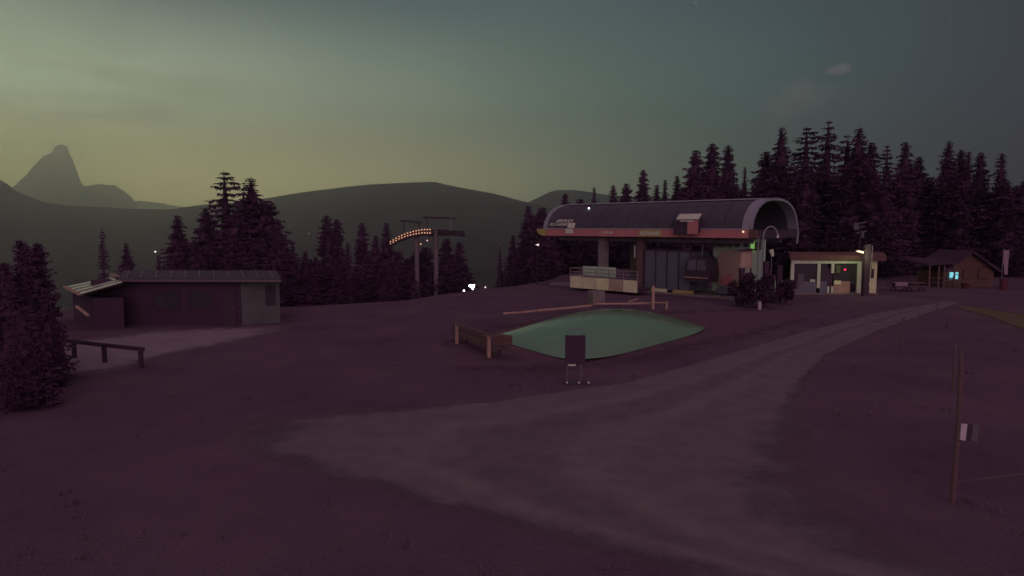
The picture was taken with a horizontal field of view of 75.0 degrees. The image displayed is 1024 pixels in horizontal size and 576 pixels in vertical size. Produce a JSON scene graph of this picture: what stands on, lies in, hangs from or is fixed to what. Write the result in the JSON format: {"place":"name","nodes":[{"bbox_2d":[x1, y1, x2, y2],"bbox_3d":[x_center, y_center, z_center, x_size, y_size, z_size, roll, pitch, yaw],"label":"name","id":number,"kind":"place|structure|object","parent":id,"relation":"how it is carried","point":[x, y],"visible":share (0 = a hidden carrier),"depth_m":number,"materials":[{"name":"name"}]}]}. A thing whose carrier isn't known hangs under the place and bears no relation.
{"place":"outdoors","nodes":[
{"label":"outdoors","id":0,"kind":"place"},
{"bbox_2d":[12,144,138,208],"bbox_3d":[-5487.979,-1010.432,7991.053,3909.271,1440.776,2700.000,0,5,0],"label":"rock peak","id":1,"kind":"object","parent":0,"point":[53,177],"visible":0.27,"depth_m":7824.44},
{"bbox_2d":[136,201,181,209],"bbox_3d":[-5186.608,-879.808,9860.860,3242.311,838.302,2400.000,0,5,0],"label":"distant hills","id":2,"kind":"structure","parent":0,"point":[146,205],"depth_m":10050.85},
{"bbox_2d":[62,326,277,374],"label":"terrace paving","id":3,"kind":"structure","parent":0,"point":[156,343],"depth_m":32.62,"materials":[{"name":"concrete"}]},
{"bbox_2d":[67,339,144,367],"bbox_3d":[-16.969,2.728,27.950,4.816,0.870,0.308,2,6,25],"label":"hitching rail","id":4,"kind":"object","parent":3,"relation":"on","point":[105,346],"visible":0.98,"depth_m":27.90,"materials":[{"name":"brown wood"}]},
{"bbox_2d":[0,180,553,310],"bbox_3d":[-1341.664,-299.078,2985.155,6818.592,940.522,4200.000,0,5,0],"label":"valley slope","id":5,"kind":"structure","parent":0,"point":[67,237],"depth_m":2764.91,"materials":[{"name":"plant"}]},
{"bbox_2d":[0,266,1023,575],"bbox_3d":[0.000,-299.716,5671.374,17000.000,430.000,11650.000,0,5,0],"label":"ground","id":6,"kind":"structure","parent":0,"point":[858,460],"depth_m":17.53,"materials":[{"name":"plant"}]},
{"bbox_2d":[0,262,54,392],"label":"spruce","id":7,"kind":"object","parent":6,"relation":"on","point":[8,297],"visible":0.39,"depth_m":22.46,"materials":[{"name":"green plant"}]},
{"bbox_2d":[0,306,68,414],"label":"spruce","id":8,"kind":"object","parent":6,"relation":"on","point":[24,384],"visible":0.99,"depth_m":20.83,"materials":[{"name":"green plant"}]},
{"bbox_2d":[10,240,62,376],"bbox_3d":[-17.395,1.129,23.645,2.208,5.736,2.477,3,6,33],"label":"spruce","id":9,"kind":"object","parent":6,"relation":"on","point":[24,282],"visible":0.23,"depth_m":23.47,"materials":[{"name":"green plant"}]},
{"bbox_2d":[30,243,79,378],"bbox_3d":[-17.489,1.081,24.772,2.220,5.609,1.979,0,5,5],"label":"spruce","id":10,"kind":"object","parent":6,"relation":"on","point":[38,252],"visible":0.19,"depth_m":24.60,"materials":[{"name":"green plant"}]},
{"bbox_2d":[35,287,78,387],"bbox_3d":[-16.561,1.903,23.850,1.589,3.898,1.417,3,6,33],"label":"spruce","id":11,"kind":"object","parent":6,"relation":"on","point":[48,320],"visible":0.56,"depth_m":23.67,"materials":[{"name":"green plant"}]},
{"bbox_2d":[97,229,111,278],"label":"spruce","id":12,"kind":"object","parent":6,"relation":"on","point":[102,257],"visible":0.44,"depth_m":53.93,"materials":[{"name":"green plant"}]},
{"bbox_2d":[114,243,135,274],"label":"spruce","id":13,"kind":"object","parent":6,"relation":"on","point":[126,264],"visible":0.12,"depth_m":52.87,"materials":[{"name":"green plant"}]},
{"bbox_2d":[63,270,281,328],"bbox_3d":[-20.398,0.606,39.640,14.514,2.935,6.964,0,5,0],"label":"hut","id":14,"kind":"object","parent":6,"relation":"on","point":[185,297],"visible":1,"depth_m":38.82,"materials":[{"name":"brown wood"}]},
{"bbox_2d":[153,290,179,309],"bbox_3d":[-20.081,0.702,38.789,1.455,1.170,0.086,0,5,0],"label":"window","id":15,"kind":"structure","parent":14,"relation":"in","point":[163,299],"depth_m":38.78,"materials":[{"name":"grey glass"}]},
{"bbox_2d":[188,290,213,309],"bbox_3d":[-18.081,0.702,38.789,1.455,1.170,0.086,0,5,0],"label":"window","id":16,"kind":"structure","parent":14,"relation":"in","point":[197,299],"depth_m":38.78,"materials":[{"name":"grey glass"}]},
{"bbox_2d":[221,291,236,324],"bbox_3d":[-16.465,1.153,38.805,0.800,2.000,0.128,0,5,0],"label":"door","id":17,"kind":"structure","parent":14,"relation":"in","point":[229,316],"depth_m":38.81,"materials":[{"name":"metal"}]},
{"bbox_2d":[157,215,191,269],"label":"spruce","id":18,"kind":"object","parent":6,"relation":"on","point":[177,236],"visible":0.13,"depth_m":59.50,"materials":[{"name":"green plant"}]},
{"bbox_2d":[163,243,190,269],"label":"spruce","id":19,"kind":"object","parent":6,"relation":"on","point":[184,251],"visible":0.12,"depth_m":53.99,"materials":[{"name":"green plant"}]},
{"bbox_2d":[179,239,206,269],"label":"spruce","id":20,"kind":"object","parent":6,"relation":"on","point":[195,261],"visible":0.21,"depth_m":53.80,"materials":[{"name":"green plant"}]},
{"bbox_2d":[186,207,223,260],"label":"spruce","id":21,"kind":"object","parent":6,"relation":"on","point":[206,234],"visible":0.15,"depth_m":59.39,"materials":[{"name":"green plant"}]},
{"bbox_2d":[205,171,242,239],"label":"spruce","id":22,"kind":"object","parent":6,"relation":"on","point":[225,210],"visible":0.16,"depth_m":65.26,"materials":[{"name":"green plant"}]},
{"bbox_2d":[203,214,262,269],"bbox_3d":[-24.068,-1.848,58.385,8.313,9.370,7.871,5,7,44],"label":"spruce","id":23,"kind":"object","parent":6,"relation":"on","point":[234,225],"visible":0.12,"depth_m":57.34,"materials":[{"name":"green plant"}]},
{"bbox_2d":[218,176,262,236],"bbox_3d":[-25.478,-3.300,62.944,10.511,14.495,9.126,-3,6,-27],"label":"spruce","id":24,"kind":"object","parent":6,"relation":"on","point":[249,203],"visible":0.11,"depth_m":62.96,"materials":[{"name":"green plant"}]},
{"bbox_2d":[238,247,266,269],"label":"spruce","id":25,"kind":"object","parent":6,"relation":"on","point":[255,260],"visible":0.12,"depth_m":55.04,"materials":[{"name":"green plant"}]},
{"bbox_2d":[244,200,310,263],"bbox_3d":[-22.825,-2.288,62.823,9.834,12.008,9.311,1,5,10],"label":"spruce","id":26,"kind":"object","parent":6,"relation":"on","point":[266,223],"visible":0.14,"depth_m":62.16,"materials":[{"name":"green plant"}]},
{"bbox_2d":[259,234,304,306],"bbox_3d":[-19.151,-1.166,54.252,4.368,6.573,4.546,-1,5,-9],"label":"spruce","id":27,"kind":"object","parent":6,"relation":"on","point":[277,263],"visible":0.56,"depth_m":54.05,"materials":[{"name":"green plant"}]},
{"bbox_2d":[265,236,312,306],"bbox_3d":[-19.002,-1.073,55.144,4.525,6.543,4.347,-5,7,-44],"label":"spruce","id":28,"kind":"object","parent":6,"relation":"on","point":[289,261],"visible":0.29,"depth_m":54.94,"materials":[{"name":"green plant"}]},
{"bbox_2d":[294,251,325,306],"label":"spruce","id":29,"kind":"object","parent":6,"relation":"on","point":[306,284],"visible":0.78,"depth_m":56.88,"materials":[{"name":"green plant"}]},
{"bbox_2d":[298,259,329,305],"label":"spruce","id":30,"kind":"object","parent":6,"relation":"on","point":[317,279],"visible":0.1,"depth_m":60.81,"materials":[{"name":"green plant"}]},
{"bbox_2d":[314,214,339,274],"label":"spruce","id":31,"kind":"object","parent":6,"relation":"on","point":[326,251],"visible":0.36,"depth_m":69.50,"materials":[{"name":"green plant"}]},
{"bbox_2d":[330,219,345,268],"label":"spruce","id":32,"kind":"object","parent":6,"relation":"on","point":[338,236],"visible":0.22,"depth_m":70.41,"materials":[{"name":"green plant"}]},
{"bbox_2d":[322,266,360,304],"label":"spruce","id":33,"kind":"object","parent":6,"relation":"on","point":[343,295],"visible":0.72,"depth_m":57.45,"materials":[{"name":"green plant"}]},
{"bbox_2d":[348,265,372,302],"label":"spruce","id":34,"kind":"object","parent":6,"relation":"on","point":[358,280],"visible":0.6,"depth_m":59.36,"materials":[{"name":"green plant"}]},
{"bbox_2d":[352,223,372,269],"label":"spruce","id":35,"kind":"object","parent":6,"relation":"on","point":[360,253],"visible":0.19,"depth_m":73.60,"materials":[{"name":"green plant"}]},
{"bbox_2d":[379,223,396,268],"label":"spruce","id":36,"kind":"object","parent":6,"relation":"on","point":[387,251],"visible":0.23,"depth_m":75.57,"materials":[{"name":"green plant"}]},
{"bbox_2d":[394,258,426,299],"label":"spruce","id":37,"kind":"object","parent":6,"relation":"on","point":[407,280],"visible":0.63,"depth_m":60.16,"materials":[{"name":"green plant"}]},
{"bbox_2d":[405,251,433,294],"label":"spruce","id":38,"kind":"object","parent":6,"relation":"on","point":[422,268],"visible":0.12,"depth_m":90.50,"materials":[{"name":"green plant"}]},
{"bbox_2d":[390,216,465,296],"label":"cable pylon","id":39,"kind":"object","parent":6,"relation":"on","point":[415,234],"visible":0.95,"depth_m":85.73,"materials":[{"name":"grey"}]},
{"bbox_2d":[426,266,458,296],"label":"spruce","id":40,"kind":"object","parent":6,"relation":"on","point":[444,286],"visible":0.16,"depth_m":88.20,"materials":[{"name":"green plant"}]},
{"bbox_2d":[438,239,454,273],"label":"spruce","id":41,"kind":"object","parent":6,"relation":"on","point":[446,255],"visible":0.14,"depth_m":92.55,"materials":[{"name":"green plant"}]},
{"bbox_2d":[448,263,479,292],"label":"spruce","id":42,"kind":"object","parent":6,"relation":"on","point":[463,277],"visible":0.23,"depth_m":89.12,"materials":[{"name":"green plant"}]},
{"bbox_2d":[501,235,525,286],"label":"spruce","id":43,"kind":"object","parent":6,"relation":"on","point":[514,275],"visible":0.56,"depth_m":83.67,"materials":[{"name":"green plant"}]},
{"bbox_2d":[517,205,549,283],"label":"spruce","id":44,"kind":"object","parent":6,"relation":"on","point":[527,248],"visible":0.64,"depth_m":85.28,"materials":[{"name":"green plant"}]},
{"bbox_2d":[532,207,562,281],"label":"spruce","id":45,"kind":"object","parent":6,"relation":"on","point":[547,253],"visible":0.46,"depth_m":87.11,"materials":[{"name":"green plant"}]},
{"bbox_2d":[556,236,574,274],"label":"spruce","id":46,"kind":"object","parent":6,"relation":"on","point":[565,250],"visible":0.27,"depth_m":93.46,"materials":[{"name":"green plant"}]},
{"bbox_2d":[563,329,589,384],"bbox_3d":[2.340,2.489,24.248,0.936,2.004,0.573,0,5,0],"label":"notice board","id":47,"kind":"object","parent":6,"relation":"on","point":[575,350],"visible":1,"depth_m":24.22,"materials":[{"name":"black metal"}]},
{"bbox_2d":[503,286,667,315],"bbox_3d":[4.636,0.780,45.477,12.075,1.720,3.019,-2,6,-20],"label":"rail fence","id":48,"kind":"object","parent":6,"relation":"on","point":[590,305],"visible":0.85,"depth_m":46.10,"materials":[{"name":"brown wood"}]},
{"bbox_2d":[440,309,806,369],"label":"bare earth","id":49,"kind":"structure","parent":6,"relation":"on","point":[718,325],"depth_m":33.22,"materials":[{"name":"soil"}]},
{"bbox_2d":[450,321,522,357],"bbox_3d":[-1.452,2.382,30.815,1.093,1.015,5.987,-3,6,-31],"label":"wooden bench","id":50,"kind":"object","parent":49,"relation":"on","point":[488,342],"visible":1,"depth_m":29.66,"materials":[{"name":"brown wood"}]},
{"bbox_2d":[501,309,704,358],"bbox_3d":[5.000,1.843,35.769,7.767,1.120,14.623,5,7,41],"label":"bouncing cushion","id":51,"kind":"object","parent":49,"relation":"on","point":[610,332],"visible":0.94,"depth_m":32.57,"materials":[{"name":"plastic"}]},
{"bbox_2d":[634,170,651,243],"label":"spruce","id":52,"kind":"object","parent":6,"relation":"on","point":[642,196],"visible":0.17,"depth_m":94.78,"materials":[{"name":"green plant"}]},
{"bbox_2d":[537,198,798,300],"bbox_3d":[12.511,-3.737,59.774,10.421,8.020,22.312,-5,7,-45],"label":"gondola station","id":53,"kind":"object","parent":6,"relation":"on","point":[638,226],"visible":0.98,"depth_m":56.16,"materials":[{"name":"beige"}]},
{"bbox_2d":[644,249,692,290],"bbox_3d":[13.114,-1.516,56.474,0.100,3.420,4.700,-5,7,-44],"label":"window frame","id":54,"kind":"structure","parent":53,"relation":"in","point":[690,251],"depth_m":56.45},
{"bbox_2d":[685,245,718,282],"bbox_3d":[15.461,-2.030,54.309,1.780,3.000,2.100,-5,7,-44],"label":"gondola cabin","id":55,"kind":"object","parent":53,"relation":"hanging from","point":[704,269],"visible":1,"depth_m":53.77,"materials":[{"name":"metal"}]},
{"bbox_2d":[660,186,699,249],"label":"spruce","id":56,"kind":"object","parent":6,"relation":"on","point":[683,194],"visible":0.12,"depth_m":79.23,"materials":[{"name":"green plant"}]},
{"bbox_2d":[656,172,712,250],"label":"spruce","id":57,"kind":"object","parent":6,"relation":"on","point":[694,193],"visible":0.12,"depth_m":81.21,"materials":[{"name":"green plant"}]},
{"bbox_2d":[682,150,712,192],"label":"spruce","id":58,"kind":"object","parent":6,"relation":"on","point":[695,163],"visible":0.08,"depth_m":90.60,"materials":[{"name":"green plant"}]},
{"bbox_2d":[700,142,720,192],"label":"spruce","id":59,"kind":"object","parent":6,"relation":"on","point":[712,162],"visible":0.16,"depth_m":91.38,"materials":[{"name":"green plant"}]},
{"bbox_2d":[696,173,724,199],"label":"spruce","id":60,"kind":"object","parent":6,"relation":"on","point":[704,184],"visible":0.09,"depth_m":83.64,"materials":[{"name":"green plant"}]},
{"bbox_2d":[714,145,738,196],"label":"spruce","id":61,"kind":"object","parent":6,"relation":"on","point":[727,170],"visible":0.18,"depth_m":90.53,"materials":[{"name":"green plant"}]},
{"bbox_2d":[735,248,756,272],"bbox_3d":[17.409,-0.927,49.973,1.800,4.098,0.600,0,5,0],"label":"notice case","id":62,"kind":"object","parent":6,"relation":"on","point":[745,257],"visible":0.59,"depth_m":49.71,"materials":[{"name":"white wood"}]},
{"bbox_2d":[735,272,757,307],"bbox_3d":[16.631,0.109,47.128,1.562,2.592,1.281,4,6,34],"label":"shrub","id":63,"kind":"object","parent":6,"relation":"on","point":[747,294],"visible":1,"depth_m":46.79,"materials":[{"name":"green plant"}]},
{"bbox_2d":[746,151,771,194],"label":"spruce","id":64,"kind":"object","parent":6,"relation":"on","point":[764,162],"visible":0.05,"depth_m":90.63,"materials":[{"name":"green plant"}]},
{"bbox_2d":[755,273,778,307],"bbox_3d":[17.981,0.157,47.099,1.900,2.508,1.624,-2,6,-20],"label":"shrub","id":65,"kind":"object","parent":6,"relation":"on","point":[764,284],"visible":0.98,"depth_m":46.64,"materials":[{"name":"green plant"}]},
{"bbox_2d":[755,179,786,272],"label":"spruce","id":66,"kind":"object","parent":6,"relation":"on","point":[772,187],"visible":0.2,"depth_m":81.86,"materials":[{"name":"green plant"}]},
{"bbox_2d":[762,163,789,192],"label":"spruce","id":67,"kind":"object","parent":6,"relation":"on","point":[772,173],"visible":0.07,"depth_m":87.81,"materials":[{"name":"green plant"}]},
{"bbox_2d":[765,128,799,194],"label":"spruce","id":68,"kind":"object","parent":6,"relation":"on","point":[780,156],"visible":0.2,"depth_m":88.28,"materials":[{"name":"green plant"}]},
{"bbox_2d":[773,279,798,303],"bbox_3d":[20.092,0.260,49.007,1.634,1.952,1.446,-3,6,-33],"label":"shrub","id":69,"kind":"object","parent":6,"relation":"on","point":[785,292],"visible":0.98,"depth_m":48.83,"materials":[{"name":"green plant"}]},
{"bbox_2d":[767,179,824,272],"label":"spruce","id":70,"kind":"object","parent":6,"relation":"on","point":[780,254],"visible":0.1,"depth_m":79.31,"materials":[{"name":"green plant"}]},
{"bbox_2d":[777,165,830,257],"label":"spruce","id":71,"kind":"object","parent":6,"relation":"on","point":[804,198],"visible":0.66,"depth_m":77.33,"materials":[{"name":"green plant"}]},
{"bbox_2d":[790,127,831,176],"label":"spruce","id":72,"kind":"object","parent":6,"relation":"on","point":[805,157],"visible":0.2,"depth_m":89.44,"materials":[{"name":"green plant"}]},
{"bbox_2d":[812,164,835,248],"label":"spruce","id":73,"kind":"object","parent":6,"relation":"on","point":[822,181],"visible":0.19,"depth_m":79.54,"materials":[{"name":"green plant"}]},
{"bbox_2d":[812,120,844,182],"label":"spruce","id":74,"kind":"object","parent":6,"relation":"on","point":[827,155],"visible":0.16,"depth_m":88.37,"materials":[{"name":"green plant"}]},
{"bbox_2d":[777,252,886,294],"bbox_3d":[28.149,-1.314,57.747,9.923,3.465,3.950,0,5,0],"label":"ticket kiosk","id":75,"kind":"object","parent":6,"relation":"on","point":[825,273],"visible":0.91,"depth_m":56.17,"materials":[{"name":"paint"}]},
{"bbox_2d":[794,264,816,280],"bbox_3d":[24.676,-1.166,56.189,1.947,1.735,0.030,0,5,0],"label":"window","id":76,"kind":"structure","parent":75,"relation":"in","point":[809,271],"depth_m":56.15,"materials":[{"name":"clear glass"}]},
{"bbox_2d":[833,264,856,283],"bbox_3d":[28.045,-1.166,56.189,1.925,1.735,0.030,0,5,0],"label":"window","id":77,"kind":"structure","parent":75,"relation":"in","point":[850,273],"depth_m":56.16,"materials":[{"name":"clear glass"}]},
{"bbox_2d":[814,174,858,251],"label":"spruce","id":78,"kind":"object","parent":6,"relation":"on","point":[833,199],"visible":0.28,"depth_m":76.57,"materials":[{"name":"green plant"}]},
{"bbox_2d":[832,134,852,175],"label":"spruce","id":79,"kind":"object","parent":6,"relation":"on","point":[846,151],"visible":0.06,"depth_m":91.55,"materials":[{"name":"green plant"}]},
{"bbox_2d":[821,172,882,262],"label":"spruce","id":80,"kind":"object","parent":6,"relation":"on","point":[849,200],"visible":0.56,"depth_m":75.06,"materials":[{"name":"green plant"}]},
{"bbox_2d":[820,158,889,272],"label":"spruce","id":81,"kind":"object","parent":6,"relation":"on","point":[855,166],"visible":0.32,"depth_m":75.35,"materials":[{"name":"green plant"}]},
{"bbox_2d":[834,127,880,186],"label":"spruce","id":82,"kind":"object","parent":6,"relation":"on","point":[858,150],"visible":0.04,"depth_m":88.31,"materials":[{"name":"green plant"}]},
{"bbox_2d":[856,244,872,295],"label":"square pillar","id":83,"kind":"structure","parent":6,"relation":"on","point":[866,263],"depth_m":54.51,"materials":[{"name":"metal"}]},
{"bbox_2d":[823,167,920,277],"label":"spruce","id":84,"kind":"object","parent":6,"relation":"on","point":[874,206],"visible":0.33,"depth_m":75.02,"materials":[{"name":"green plant"}]},
{"bbox_2d":[866,143,882,182],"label":"spruce","id":85,"kind":"object","parent":6,"relation":"on","point":[871,150],"visible":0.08,"depth_m":90.37,"materials":[{"name":"green plant"}]},
{"bbox_2d":[877,185,913,275],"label":"spruce","id":86,"kind":"object","parent":6,"relation":"on","point":[889,227],"visible":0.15,"depth_m":76.72,"materials":[{"name":"green plant"}]},
{"bbox_2d":[885,171,922,273],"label":"spruce","id":87,"kind":"object","parent":6,"relation":"on","point":[899,191],"visible":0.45,"depth_m":77.94,"materials":[{"name":"green plant"}]},
{"bbox_2d":[889,142,921,185],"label":"spruce","id":88,"kind":"object","parent":6,"relation":"on","point":[905,165],"visible":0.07,"depth_m":88.47,"materials":[{"name":"green plant"}]},
{"bbox_2d":[888,181,935,273],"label":"spruce","id":89,"kind":"object","parent":6,"relation":"on","point":[920,208],"visible":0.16,"depth_m":80.13,"materials":[{"name":"green plant"}]},
{"bbox_2d":[913,157,929,185],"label":"spruce","id":90,"kind":"object","parent":6,"relation":"on","point":[920,174],"visible":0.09,"depth_m":89.61,"materials":[{"name":"green plant"}]},
{"bbox_2d":[910,173,980,272],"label":"spruce","id":91,"kind":"object","parent":6,"relation":"on","point":[932,205],"visible":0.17,"depth_m":79.28,"materials":[{"name":"green plant"}]},
{"bbox_2d":[918,183,976,257],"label":"spruce","id":92,"kind":"object","parent":6,"relation":"on","point":[940,223],"visible":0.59,"depth_m":77.83,"materials":[{"name":"green plant"}]},
{"bbox_2d":[936,141,959,185],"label":"spruce","id":93,"kind":"object","parent":6,"relation":"on","point":[947,163],"visible":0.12,"depth_m":86.50,"materials":[{"name":"green plant"}]},
{"bbox_2d":[903,249,1001,287],"bbox_3d":[42.352,-1.971,64.892,7.352,3.445,5.400,0,5,0],"label":"wooden chalet","id":94,"kind":"object","parent":6,"relation":"on","point":[942,268],"visible":0.99,"depth_m":63.20,"materials":[{"name":"brown wood"}]},
{"bbox_2d":[930,178,985,255],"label":"spruce","id":95,"kind":"object","parent":6,"relation":"on","point":[964,211],"visible":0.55,"depth_m":77.21,"materials":[{"name":"green plant"}]},
{"bbox_2d":[949,349,978,504],"bbox_3d":[9.275,2.902,13.608,0.470,3.330,0.113,1,5,14],"label":"marker pole","id":96,"kind":"object","parent":6,"relation":"on","point":[967,432],"visible":0.89,"depth_m":13.60,"materials":[{"name":"brown wood"}]},
{"bbox_2d":[959,170,982,219],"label":"spruce","id":97,"kind":"object","parent":6,"relation":"on","point":[969,194],"visible":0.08,"depth_m":81.32,"materials":[{"name":"green plant"}]},
{"bbox_2d":[965,185,985,239],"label":"spruce","id":98,"kind":"object","parent":6,"relation":"on","point":[978,196],"visible":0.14,"depth_m":79.10,"materials":[{"name":"green plant"}]},
{"bbox_2d":[970,153,991,195],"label":"spruce","id":99,"kind":"object","parent":6,"relation":"on","point":[979,177],"visible":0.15,"depth_m":86.66,"materials":[{"name":"green plant"}]},
{"bbox_2d":[960,305,1023,328],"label":"grass verge","id":100,"kind":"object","parent":6,"relation":"on","point":[1008,318],"depth_m":42.86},
{"bbox_2d":[965,185,1023,276],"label":"spruce","id":101,"kind":"object","parent":6,"relation":"on","point":[997,237],"visible":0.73,"depth_m":76.31,"materials":[{"name":"green plant"}]},
{"bbox_2d":[971,178,1023,275],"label":"spruce","id":102,"kind":"object","parent":6,"relation":"on","point":[1003,181],"visible":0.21,"depth_m":76.45,"materials":[{"name":"green plant"}]},
{"bbox_2d":[990,154,1013,196],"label":"spruce","id":103,"kind":"object","parent":6,"relation":"on","point":[1001,170],"visible":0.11,"depth_m":84.82,"materials":[{"name":"green plant"}]},
{"bbox_2d":[999,249,1008,289],"bbox_3d":[44.397,-1.657,60.101,0.535,3.696,0.400,0,5,0],"label":"flag banner","id":104,"kind":"object","parent":6,"relation":"on","point":[1003,284],"visible":1,"depth_m":60.04,"materials":[{"name":"fabric"}]},
{"bbox_2d":[1012,191,1023,240],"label":"spruce","id":105,"kind":"object","parent":6,"relation":"on","point":[1020,205],"visible":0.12,"depth_m":81.33,"materials":[{"name":"green plant"}]},
{"bbox_2d":[0,0,1023,206],"label":"sky","id":106,"kind":"structure","parent":0,"point":[152,100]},
{"bbox_2d":[587,290,604,304],"bbox_3d":[6.190,0.713,49.049,1.020,1.000,0.828,-2,6,-23],"label":"concrete block","id":107,"kind":"object","parent":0,"point":[596,296],"depth_m":48.72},
{"bbox_2d":[528,190,670,207],"bbox_3d":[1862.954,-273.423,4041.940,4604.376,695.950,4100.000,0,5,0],"label":"wooded hill","id":108,"kind":"structure","parent":0,"point":[552,199],"depth_m":4354.23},
{"bbox_2d":[245,302,957,575],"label":"gravel track","id":109,"kind":"structure","parent":0,"point":[670,465],"depth_m":16.51,"materials":[{"name":"gravel"}]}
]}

